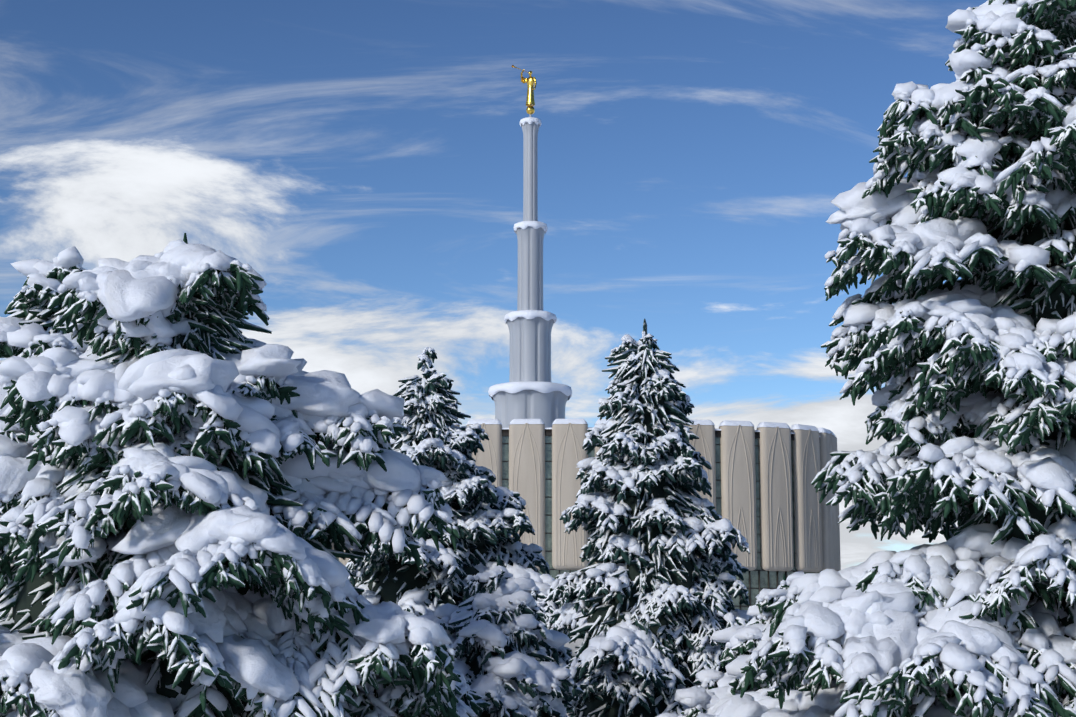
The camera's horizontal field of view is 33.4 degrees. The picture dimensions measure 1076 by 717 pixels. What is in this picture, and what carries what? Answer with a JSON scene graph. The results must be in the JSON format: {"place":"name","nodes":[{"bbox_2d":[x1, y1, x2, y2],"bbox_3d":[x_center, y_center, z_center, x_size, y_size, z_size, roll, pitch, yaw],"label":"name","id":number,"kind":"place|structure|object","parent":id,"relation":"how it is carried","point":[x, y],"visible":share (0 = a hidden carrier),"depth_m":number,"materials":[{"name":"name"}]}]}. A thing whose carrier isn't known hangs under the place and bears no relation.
{"place":"outdoors","nodes":[
{"label":"outdoors","id":0,"kind":"place"},
{"bbox_2d":[0,0,987,569],"label":"sky","id":1,"kind":"structure","parent":0,"point":[364,158],"materials":[{"name":"blue"}]},
{"bbox_2d":[332,117,840,716],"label":"temple","id":2,"kind":"structure","parent":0,"point":[764,497],"depth_m":123.26,"materials":[{"name":"cast stone"},{"name":"blue-green glass"},{"name":"snow"}]},
{"bbox_2d":[512,65,536,116],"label":"angel statue","id":3,"kind":"object","parent":2,"relation":"on","point":[530,80],"visible":1,"depth_m":137.65,"materials":[{"name":"gold metal"}]},
{"bbox_3d":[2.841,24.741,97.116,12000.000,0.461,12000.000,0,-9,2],"label":"ground","id":4,"kind":"structure","parent":0,"visible":0},
{"bbox_2d":[0,246,86,393],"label":"spruce","id":5,"kind":"object","parent":4,"relation":"on","point":[27,320],"visible":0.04,"depth_m":27.04,"materials":[{"name":"white plant"}]},
{"bbox_2d":[0,267,96,511],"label":"spruce","id":6,"kind":"object","parent":4,"relation":"on","point":[41,343],"visible":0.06,"depth_m":24.67,"materials":[{"name":"white plant"}]},
{"bbox_2d":[0,233,490,716],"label":"spruce","id":7,"kind":"object","parent":4,"relation":"on","point":[195,483],"visible":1,"depth_m":17.33,"materials":[{"name":"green plant"}]},
{"bbox_2d":[345,347,571,667],"bbox_3d":[-2.443,7.430,38.559,8.620,15.760,5.955,0,-9,2],"label":"spruce","id":8,"kind":"object","parent":4,"relation":"on","point":[484,509],"visible":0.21,"depth_m":38.87,"materials":[{"name":"green plant"}]},
{"bbox_2d":[419,555,583,716],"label":"spruce","id":9,"kind":"object","parent":4,"relation":"on","point":[503,638],"visible":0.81,"depth_m":28.83,"materials":[{"name":"white plant"}]},
{"bbox_2d":[543,319,753,716],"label":"spruce","id":10,"kind":"object","parent":4,"relation":"on","point":[647,612],"visible":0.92,"depth_m":34.65,"materials":[{"name":"green plant"}]},
{"bbox_2d":[656,571,803,716],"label":"spruce","id":11,"kind":"object","parent":4,"relation":"on","point":[742,643],"visible":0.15,"depth_m":28.78,"materials":[{"name":"white plant"}]},
{"bbox_2d":[696,0,1075,716],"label":"spruce","id":12,"kind":"object","parent":4,"relation":"on","point":[972,614],"visible":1,"depth_m":20.43,"materials":[{"name":"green plant"}]}
]}

